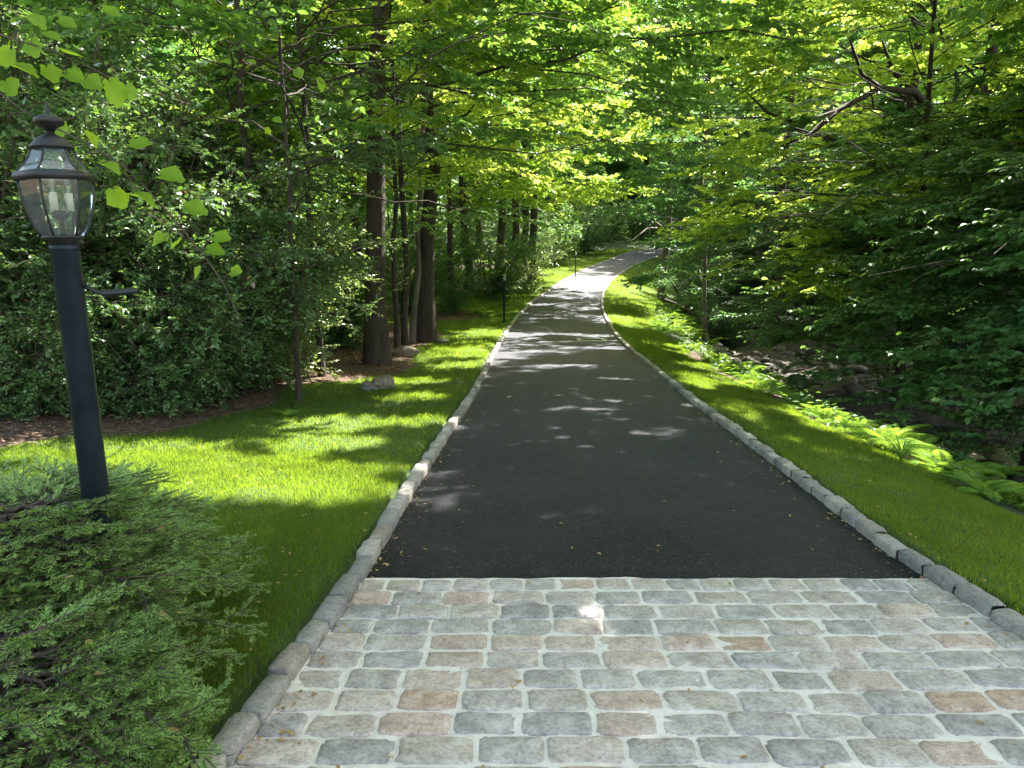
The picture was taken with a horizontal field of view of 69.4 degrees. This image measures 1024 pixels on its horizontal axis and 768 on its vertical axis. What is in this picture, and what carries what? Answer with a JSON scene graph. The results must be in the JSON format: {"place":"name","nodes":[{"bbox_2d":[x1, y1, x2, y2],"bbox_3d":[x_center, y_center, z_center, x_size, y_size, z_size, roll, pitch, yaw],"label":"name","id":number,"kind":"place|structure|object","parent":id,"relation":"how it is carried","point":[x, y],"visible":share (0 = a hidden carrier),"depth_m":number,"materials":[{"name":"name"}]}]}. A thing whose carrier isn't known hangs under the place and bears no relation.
{"place":"outdoors","nodes":[
{"label":"outdoors","id":0,"kind":"place"},
{"bbox_2d":[0,169,1023,767],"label":"ground","id":1,"kind":"structure","parent":0,"point":[44,429],"depth_m":7.64,"materials":[{"name":"green plant"}]},
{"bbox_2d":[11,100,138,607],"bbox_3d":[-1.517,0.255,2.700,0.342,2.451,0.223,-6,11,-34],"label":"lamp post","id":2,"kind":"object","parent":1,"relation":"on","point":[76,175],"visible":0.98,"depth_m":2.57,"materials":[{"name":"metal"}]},
{"bbox_2d":[0,248,155,420],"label":"thicket bush","id":3,"kind":"object","parent":1,"relation":"on","point":[33,387],"visible":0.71,"depth_m":7.55,"materials":[{"name":"green plant"}]},
{"bbox_2d":[0,0,198,148],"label":"forest tree","id":4,"kind":"object","parent":1,"relation":"on","point":[153,50],"visible":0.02,"depth_m":20.39,"materials":[{"name":"green plant"}]},
{"bbox_2d":[0,580,233,767],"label":"spruce shrub","id":5,"kind":"object","parent":1,"relation":"on","point":[103,650],"visible":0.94,"depth_m":2.12,"materials":[{"name":"green plant"}]},
{"bbox_2d":[0,80,256,412],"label":"thicket bush","id":6,"kind":"object","parent":1,"relation":"on","point":[11,274],"visible":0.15,"depth_m":8.03,"materials":[{"name":"green plant"}]},
{"bbox_2d":[0,457,267,767],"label":"spruce shrub","id":7,"kind":"object","parent":1,"relation":"on","point":[22,553],"visible":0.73,"depth_m":2.61,"materials":[{"name":"green plant"}]},
{"bbox_2d":[0,452,271,640],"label":"spruce shrub","id":8,"kind":"object","parent":1,"relation":"on","point":[183,503],"visible":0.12,"depth_m":3.51,"materials":[{"name":"green plant"}]},
{"bbox_2d":[0,0,286,116],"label":"forest tree","id":9,"kind":"object","parent":1,"relation":"on","point":[178,43],"visible":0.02,"depth_m":24.15,"materials":[{"name":"green plant"}]},
{"bbox_2d":[0,0,308,314],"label":"thicket bush","id":10,"kind":"object","parent":1,"relation":"on","point":[61,60],"visible":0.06,"depth_m":9.70,"materials":[{"name":"green plant"}]},
{"bbox_2d":[0,235,318,419],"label":"thicket bush","id":11,"kind":"object","parent":1,"relation":"on","point":[141,394],"visible":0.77,"depth_m":8.09,"materials":[{"name":"green plant"}]},
{"bbox_2d":[0,0,344,394],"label":"thicket bush","id":12,"kind":"object","parent":1,"relation":"on","point":[162,149],"visible":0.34,"depth_m":8.48,"materials":[{"name":"green plant"}]},
{"bbox_2d":[2,0,365,281],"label":"thicket bush","id":13,"kind":"object","parent":1,"relation":"on","point":[262,191],"visible":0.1,"depth_m":10.96,"materials":[{"name":"green plant"}]},
{"bbox_2d":[6,178,381,410],"bbox_3d":[-3.575,-1.028,9.250,4.619,3.059,3.888,-8,12,-40],"label":"thicket bush","id":14,"kind":"object","parent":1,"relation":"on","point":[243,373],"visible":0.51,"depth_m":8.83,"materials":[{"name":"green plant"}]},
{"bbox_2d":[1,0,404,168],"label":"forest tree","id":15,"kind":"object","parent":1,"relation":"on","point":[280,109],"visible":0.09,"depth_m":12.90,"materials":[{"name":"green plant"}]},
{"bbox_2d":[0,309,478,444],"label":"leaf litter","id":16,"kind":"object","parent":1,"relation":"on","point":[110,414],"visible":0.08,"depth_m":9.17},
{"bbox_2d":[87,183,419,387],"bbox_3d":[-3.427,-1.499,11.116,4.159,3.272,4.942,-1,9,-7],"label":"thicket bush","id":17,"kind":"object","parent":1,"relation":"on","point":[336,239],"visible":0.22,"depth_m":10.59,"materials":[{"name":"green plant"}]},
{"bbox_2d":[158,39,366,250],"bbox_3d":[-9.655,-7.986,26.864,8.843,10.330,9.096,3,10,20],"label":"forest tree","id":18,"kind":"object","parent":1,"relation":"on","point":[228,75],"depth_m":25.83,"materials":[{"name":"green plant"}]},
{"bbox_2d":[19,0,520,221],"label":"forest tree","id":19,"kind":"object","parent":1,"relation":"on","point":[364,3],"visible":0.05,"depth_m":15.83,"materials":[{"name":"green plant"}]},
{"bbox_2d":[103,0,441,380],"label":"forest tree","id":20,"kind":"object","parent":1,"relation":"on","point":[267,222],"visible":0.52,"depth_m":10.14,"materials":[{"name":"green plant"}]},
{"bbox_2d":[179,73,398,341],"bbox_3d":[-4.800,-3.183,14.939,5.627,5.472,5.027,-5,10,-26],"label":"thicket bush","id":21,"kind":"object","parent":1,"relation":"on","point":[349,188],"visible":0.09,"depth_m":15.04,"materials":[{"name":"green plant"}]},
{"bbox_2d":[197,3,408,218],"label":"forest tree","id":22,"kind":"object","parent":1,"relation":"on","point":[357,59],"visible":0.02,"depth_m":41.67,"materials":[{"name":"green plant"}]},
{"bbox_2d":[177,0,477,402],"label":"sapling","id":23,"kind":"object","parent":1,"relation":"on","point":[347,259],"visible":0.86,"depth_m":9.33,"materials":[{"name":"green plant"}]},
{"bbox_2d":[305,213,403,309],"bbox_3d":[-5.609,-4.087,24.642,4.383,4.406,4.707,1,9,4],"label":"shrub","id":24,"kind":"object","parent":1,"relation":"on","point":[364,252],"visible":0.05,"depth_m":24.34,"materials":[{"name":"green plant"}]},
{"bbox_2d":[301,245,409,349],"bbox_3d":[-3.530,-1.753,15.332,3.164,2.490,3.760,-4,10,-24],"label":"thicket bush","id":25,"kind":"object","parent":1,"relation":"on","point":[343,330],"visible":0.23,"depth_m":14.90,"materials":[{"name":"green plant"}]},
{"bbox_2d":[277,17,454,252],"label":"forest tree","id":26,"kind":"object","parent":1,"relation":"on","point":[410,205],"visible":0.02,"depth_m":43.93,"materials":[{"name":"green plant"}]},
{"bbox_2d":[150,0,593,345],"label":"forest tree","id":27,"kind":"object","parent":1,"relation":"on","point":[405,337],"visible":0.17,"depth_m":15.39,"materials":[{"name":"green plant"}]},
{"bbox_2d":[154,0,599,348],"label":"forest tree","id":28,"kind":"object","parent":1,"relation":"on","point":[391,117],"visible":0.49,"depth_m":12.47,"materials":[{"name":"green plant"}]},
{"bbox_2d":[371,374,394,388],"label":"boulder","id":29,"kind":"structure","parent":1,"relation":"on","point":[385,381],"depth_m":10.56,"materials":[{"name":"stone"}]},
{"bbox_2d":[1,0,776,376],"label":"forest tree","id":30,"kind":"object","parent":1,"relation":"on","point":[237,22],"visible":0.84,"depth_m":10.51,"materials":[{"name":"green plant"}]},
{"bbox_2d":[391,346,419,356],"bbox_3d":[-2.083,-0.629,14.401,0.588,0.241,0.317,0,9,0],"label":"boulder","id":31,"kind":"object","parent":1,"relation":"on","point":[408,351],"visible":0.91,"depth_m":14.29,"materials":[{"name":"stone"}]},
{"bbox_2d":[348,210,467,313],"bbox_3d":[-3.565,-4.056,25.835,4.279,4.006,3.985,2,9,11],"label":"shrub","id":32,"kind":"object","parent":1,"relation":"on","point":[412,282],"visible":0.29,"depth_m":25.54,"materials":[{"name":"green plant"}]},
{"bbox_2d":[190,249,645,767],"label":"kerb","id":33,"kind":"structure","parent":1,"relation":"on","point":[236,734],"depth_m":3.41,"materials":[{"name":"grey stone"}]},
{"bbox_2d":[300,0,555,343],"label":"forest tree","id":34,"kind":"object","parent":1,"relation":"on","point":[413,325],"visible":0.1,"depth_m":16.82,"materials":[{"name":"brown plant"}]},
{"bbox_2d":[212,1,645,317],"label":"forest tree","id":35,"kind":"object","parent":1,"relation":"on","point":[532,20],"visible":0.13,"depth_m":20.40,"materials":[{"name":"green plant"}]},
{"bbox_2d":[386,202,486,292],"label":"shrub","id":36,"kind":"object","parent":1,"relation":"on","point":[440,238],"visible":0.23,"depth_m":32.96,"materials":[{"name":"green plant"}]},
{"bbox_2d":[412,253,496,314],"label":"shrub","id":37,"kind":"object","parent":1,"relation":"on","point":[454,307],"visible":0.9,"depth_m":25.08,"materials":[{"name":"green plant"}]},
{"bbox_2d":[389,86,567,255],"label":"forest tree","id":38,"kind":"object","parent":1,"relation":"on","point":[477,220],"visible":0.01,"depth_m":54.81,"materials":[{"name":"green plant"}]},
{"bbox_2d":[363,7,624,284],"bbox_3d":[-0.567,-14.277,36.468,11.940,19.013,12.038,2,9,10],"label":"forest tree","id":39,"kind":"object","parent":1,"relation":"on","point":[516,228],"visible":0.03,"depth_m":37.07,"materials":[{"name":"green plant"}]},
{"bbox_2d":[444,204,545,298],"bbox_3d":[-0.765,-5.294,31.057,4.383,4.406,4.707,2,9,10],"label":"shrub","id":40,"kind":"object","parent":1,"relation":"on","point":[492,290],"visible":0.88,"depth_m":30.84,"materials":[{"name":"green plant"}]},
{"bbox_2d":[316,0,682,292],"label":"forest tree","id":41,"kind":"object","parent":1,"relation":"on","point":[600,136],"visible":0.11,"depth_m":29.82,"materials":[{"name":"green plant"}]},
{"bbox_2d":[408,8,607,268],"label":"forest tree","id":42,"kind":"object","parent":1,"relation":"on","point":[501,231],"visible":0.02,"depth_m":43.89,"materials":[{"name":"green plant"}]},
{"bbox_2d":[0,248,1023,767],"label":"lawn grass","id":43,"kind":"structure","parent":1,"relation":"on","point":[284,464],"depth_m":6.15,"materials":[{"name":"green plant"}]},
{"bbox_2d":[174,0,849,365],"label":"forest tree","id":44,"kind":"object","parent":1,"relation":"on","point":[376,346],"visible":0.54,"depth_m":12.02,"materials":[{"name":"green plant"}]},
{"bbox_2d":[268,0,768,303],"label":"forest tree","id":45,"kind":"object","parent":1,"relation":"on","point":[518,186],"visible":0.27,"depth_m":23.66,"materials":[{"name":"green plant"}]},
{"bbox_2d":[404,9,645,274],"bbox_3d":[0.244,-14.985,39.447,12.860,18.911,14.161,-2,9,-14],"label":"forest tree","id":46,"kind":"object","parent":1,"relation":"on","point":[524,212],"visible":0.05,"depth_m":39.39,"materials":[{"name":"green plant"}]},
{"bbox_2d":[481,214,574,293],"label":"shrub","id":47,"kind":"object","parent":1,"relation":"on","point":[532,284],"visible":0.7,"depth_m":33.28,"materials":[{"name":"green plant"}]},
{"bbox_2d":[448,23,643,272],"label":"forest tree","id":48,"kind":"object","parent":1,"relation":"on","point":[533,215],"visible":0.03,"depth_m":42.70,"materials":[{"name":"green plant"}]},
{"bbox_2d":[520,200,591,264],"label":"shrub","id":49,"kind":"object","parent":1,"relation":"on","point":[568,241],"visible":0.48,"depth_m":47.78,"materials":[{"name":"green plant"}]},
{"bbox_2d":[519,200,599,256],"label":"shrub","id":50,"kind":"object","parent":1,"relation":"on","point":[539,215],"visible":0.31,"depth_m":54.23,"materials":[{"name":"green plant"}]},
{"bbox_2d":[492,80,639,220],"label":"forest tree","id":51,"kind":"object","parent":1,"relation":"on","point":[619,167],"visible":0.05,"depth_m":79.64,"materials":[{"name":"green plant"}]},
{"bbox_2d":[543,138,617,232],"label":"forest tree","id":52,"kind":"object","parent":1,"relation":"on","point":[594,167],"visible":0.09,"depth_m":70.72,"materials":[{"name":"green plant"}]},
{"bbox_2d":[550,198,625,253],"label":"shrub","id":53,"kind":"object","parent":1,"relation":"on","point":[585,246],"visible":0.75,"depth_m":57.19,"materials":[{"name":"green plant"}]},
{"bbox_2d":[358,0,822,343],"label":"forest tree","id":54,"kind":"object","parent":1,"relation":"on","point":[426,330],"visible":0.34,"depth_m":14.96,"materials":[{"name":"green plant"}]},
{"bbox_2d":[276,189,925,282],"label":"undergrowth","id":55,"kind":"object","parent":1,"relation":"on","point":[509,227],"visible":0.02,"depth_m":77.22,"materials":[{"name":"plant"}]},
{"bbox_2d":[188,352,1023,767],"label":"fallen leaves","id":56,"kind":"object","parent":1,"relation":"on","point":[290,732],"visible":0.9,"depth_m":3.83,"materials":[{"name":"plant"}]},
{"bbox_2d":[568,197,649,242],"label":"shrub","id":57,"kind":"object","parent":1,"relation":"on","point":[618,231],"visible":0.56,"depth_m":68.32,"materials":[{"name":"green plant"}]},
{"bbox_2d":[537,4,682,222],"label":"forest tree","id":58,"kind":"object","parent":1,"relation":"on","point":[618,162],"visible":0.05,"depth_m":78.78,"materials":[{"name":"green plant"}]},
{"bbox_2d":[615,210,665,242],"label":"shrub","id":59,"kind":"object","parent":1,"relation":"on","point":[649,234],"visible":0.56,"depth_m":82.05,"materials":[{"name":"green plant"}]},
{"bbox_2d":[515,0,766,302],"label":"forest tree","id":60,"kind":"object","parent":1,"relation":"on","point":[665,253],"visible":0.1,"depth_m":33.68,"materials":[{"name":"green plant"}]},
{"bbox_2d":[619,67,730,240],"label":"forest tree","id":61,"kind":"object","parent":1,"relation":"on","point":[660,218],"visible":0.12,"depth_m":60.33,"materials":[{"name":"green plant"}]},
{"bbox_2d":[592,6,780,243],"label":"forest tree","id":62,"kind":"object","parent":1,"relation":"on","point":[682,219],"visible":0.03,"depth_m":78.13,"materials":[{"name":"green plant"}]},
{"bbox_2d":[643,249,736,316],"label":"shrub","id":63,"kind":"object","parent":1,"relation":"on","point":[668,284],"visible":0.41,"depth_m":32.43,"materials":[{"name":"green plant"}]},
{"bbox_2d":[661,218,734,287],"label":"shrub","id":64,"kind":"object","parent":1,"relation":"on","point":[679,254],"visible":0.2,"depth_m":43.69,"materials":[{"name":"green plant"}]},
{"bbox_2d":[595,12,811,340],"bbox_3d":[5.967,-6.382,23.271,5.738,11.004,5.497,-2,9,-14],"label":"forest tree","id":65,"kind":"object","parent":1,"relation":"on","point":[633,184],"visible":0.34,"depth_m":23.28,"materials":[{"name":"green plant"}]},
{"bbox_2d":[650,64,782,277],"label":"forest tree","id":66,"kind":"object","parent":1,"relation":"on","point":[687,164],"visible":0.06,"depth_m":50.01,"materials":[{"name":"green plant"}]},
{"bbox_2d":[684,277,761,342],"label":"shrub","id":67,"kind":"object","parent":1,"relation":"on","point":[725,330],"visible":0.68,"depth_m":28.68,"materials":[{"name":"green plant"}]},
{"bbox_2d":[672,119,793,289],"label":"forest tree","id":68,"kind":"object","parent":1,"relation":"on","point":[696,180],"visible":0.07,"depth_m":44.26,"materials":[{"name":"green plant"}]},
{"bbox_2d":[622,0,848,189],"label":"forest tree","id":69,"kind":"object","parent":1,"relation":"on","point":[658,104],"visible":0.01,"depth_m":61.93,"materials":[{"name":"green plant"}]},
{"bbox_2d":[583,0,901,347],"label":"forest tree","id":70,"kind":"object","parent":1,"relation":"on","point":[853,37],"visible":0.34,"depth_m":26.11,"materials":[{"name":"green plant"}]},
{"bbox_2d":[702,237,794,312],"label":"shrub","id":71,"kind":"object","parent":1,"relation":"on","point":[729,291],"visible":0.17,"depth_m":37.51,"materials":[{"name":"green plant"}]},
{"bbox_2d":[693,125,838,308],"bbox_3d":[12.811,-7.918,35.945,8.809,10.004,8.564,9,13,43],"label":"forest tree","id":72,"kind":"object","parent":1,"relation":"on","point":[738,292],"visible":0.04,"depth_m":35.56,"materials":[{"name":"green plant"}]},
{"bbox_2d":[752,380,791,394],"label":"fern","id":73,"kind":"object","parent":1,"relation":"on","point":[772,390],"visible":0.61,"depth_m":11.71,"materials":[{"name":"green plant"}]},
{"bbox_2d":[712,98,878,320],"bbox_3d":[13.097,-7.330,32.385,8.564,10.004,8.809,3,10,19],"label":"forest tree","id":74,"kind":"object","parent":1,"relation":"on","point":[744,252],"visible":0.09,"depth_m":31.65,"materials":[{"name":"green plant"}]},
{"bbox_2d":[585,0,1023,380],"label":"forest tree","id":75,"kind":"object","parent":1,"relation":"on","point":[849,80],"visible":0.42,"depth_m":17.87,"materials":[{"name":"green plant"}]},
{"bbox_2d":[601,254,1023,639],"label":"kerb","id":76,"kind":"structure","parent":1,"relation":"on","point":[983,602],"depth_m":4.56,"materials":[{"name":"stone"}]},
{"bbox_2d":[800,403,856,429],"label":"fern","id":77,"kind":"object","parent":1,"relation":"on","point":[815,413],"visible":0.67,"depth_m":9.74,"materials":[{"name":"green plant"}]},
{"bbox_2d":[653,83,1023,415],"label":"forest tree","id":78,"kind":"object","parent":1,"relation":"on","point":[974,165],"visible":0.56,"depth_m":12.82,"materials":[{"name":"green plant"}]},
{"bbox_2d":[653,65,1023,400],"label":"forest tree","id":79,"kind":"object","parent":1,"relation":"on","point":[897,123],"visible":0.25,"depth_m":16.66,"materials":[{"name":"green plant"}]},
{"bbox_2d":[653,266,1023,502],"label":"undergrowth","id":80,"kind":"object","parent":1,"relation":"on","point":[835,408],"visible":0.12,"depth_m":14.32,"materials":[{"name":"plant"}]},
{"bbox_2d":[656,0,1023,398],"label":"forest tree","id":81,"kind":"object","parent":1,"relation":"on","point":[948,56],"visible":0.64,"depth_m":15.51,"materials":[{"name":"green plant"}]},
{"bbox_2d":[657,0,1023,342],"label":"forest tree","id":82,"kind":"object","parent":1,"relation":"on","point":[909,98],"visible":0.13,"depth_m":23.60,"materials":[{"name":"green plant"}]},
{"bbox_2d":[823,416,878,431],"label":"fern","id":83,"kind":"object","parent":1,"relation":"on","point":[840,420],"visible":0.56,"depth_m":9.34,"materials":[{"name":"green plant"}]},
{"bbox_2d":[731,0,974,280],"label":"forest tree","id":84,"kind":"object","parent":1,"relation":"on","point":[831,54],"visible":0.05,"depth_m":37.22,"materials":[{"name":"green plant"}]},
{"bbox_2d":[765,4,942,275],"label":"forest tree","id":85,"kind":"object","parent":1,"relation":"on","point":[810,97],"visible":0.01,"depth_m":48.66,"materials":[{"name":"green plant"}]},
{"bbox_2d":[793,66,962,309],"bbox_3d":[15.847,-7.399,29.510,8.809,10.004,8.564,5,10,29],"label":"forest tree","id":86,"kind":"object","parent":1,"relation":"on","point":[900,106],"visible":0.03,"depth_m":28.43,"materials":[{"name":"green plant"}]},
{"bbox_2d":[830,423,944,459],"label":"fern","id":87,"kind":"object","parent":1,"relation":"on","point":[864,434],"visible":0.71,"depth_m":7.90,"materials":[{"name":"green plant"}]},
{"bbox_2d":[760,0,1014,41],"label":"forest tree","id":88,"kind":"object","parent":1,"relation":"on","point":[980,14],"visible":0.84,"depth_m":7.75,"materials":[{"name":"green plant"}]},
{"bbox_2d":[0,5,137,107],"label":"climbing vine","id":89,"kind":"object","parent":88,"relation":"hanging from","point":[118,92],"visible":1,"depth_m":2.81,"materials":[{"name":"green plant"}]},
{"bbox_2d":[0,92,241,319],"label":"climbing vine","id":90,"kind":"object","parent":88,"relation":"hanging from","point":[117,196],"visible":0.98,"depth_m":2.87,"materials":[{"name":"green plant"}]},
{"bbox_2d":[221,40,356,134],"bbox_3d":[-1.718,-2.287,5.706,1.036,0.695,0.097,0,9,0],"label":"climbing vine","id":91,"kind":"object","parent":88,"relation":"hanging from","point":[298,72],"visible":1,"depth_m":5.70,"materials":[{"name":"green plant"}]},
{"bbox_2d":[849,424,936,440],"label":"fern","id":92,"kind":"object","parent":1,"relation":"on","point":[908,431],"visible":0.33,"depth_m":8.72,"materials":[{"name":"green plant"}]},
{"bbox_2d":[773,0,1022,67],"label":"forest tree","id":93,"kind":"object","parent":1,"relation":"on","point":[891,36],"visible":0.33,"depth_m":19.18,"materials":[{"name":"green plant"}]},
{"bbox_2d":[866,436,930,461],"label":"fern","id":94,"kind":"object","parent":1,"relation":"on","point":[904,452],"visible":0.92,"depth_m":7.09,"materials":[{"name":"green plant"}]},
{"bbox_2d":[779,153,1023,461],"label":"forest tree","id":95,"kind":"object","parent":1,"relation":"on","point":[1009,238],"visible":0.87,"depth_m":10.64,"materials":[{"name":"green plant"}]},
{"bbox_2d":[830,4,1020,267],"bbox_3d":[21.670,-14.564,36.109,11.528,19.006,13.654,8,12,42],"label":"forest tree","id":96,"kind":"object","parent":1,"relation":"on","point":[936,85],"visible":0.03,"depth_m":35.96,"materials":[{"name":"green plant"}]},
{"bbox_2d":[833,0,1022,290],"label":"forest tree","id":97,"kind":"object","parent":1,"relation":"on","point":[844,96],"visible":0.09,"depth_m":27.03,"materials":[{"name":"green plant"}]},
{"bbox_2d":[903,454,975,474],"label":"fern","id":98,"kind":"object","parent":1,"relation":"on","point":[924,463],"visible":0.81,"depth_m":7.04,"materials":[{"name":"green plant"}]},
{"bbox_2d":[912,449,998,480],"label":"fern","id":99,"kind":"object","parent":1,"relation":"on","point":[936,455],"visible":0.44,"depth_m":7.29,"materials":[{"name":"green plant"}]},
{"bbox_2d":[936,469,1023,501],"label":"fern","id":100,"kind":"object","parent":1,"relation":"on","point":[1010,488],"visible":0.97,"depth_m":6.26,"materials":[{"name":"green plant"}]},
{"bbox_2d":[939,457,1023,478],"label":"fern","id":101,"kind":"object","parent":1,"relation":"on","point":[991,466],"visible":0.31,"depth_m":7.45,"materials":[{"name":"green plant"}]},
{"bbox_2d":[967,0,1023,475],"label":"forest tree","id":102,"kind":"object","parent":1,"relation":"on","point":[1004,38],"visible":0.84,"depth_m":13.72,"materials":[{"name":"green plant"}]},
{"bbox_2d":[228,577,1023,767],"bbox_3d":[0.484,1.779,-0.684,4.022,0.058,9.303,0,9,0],"label":"cobblestone pavement","id":103,"kind":"structure","parent":0,"point":[518,628],"depth_m":2.96,"materials":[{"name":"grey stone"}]},
{"bbox_2d":[366,248,924,578],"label":"road","id":104,"kind":"structure","parent":0,"point":[582,442],"depth_m":5.49,"materials":[{"name":"grey asphalt"}]},
{"bbox_2d":[709,300,1021,481],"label":"water","id":105,"kind":"structure","parent":0,"point":[998,455],"depth_m":15.22,"materials":[{"name":"grey liquid"}]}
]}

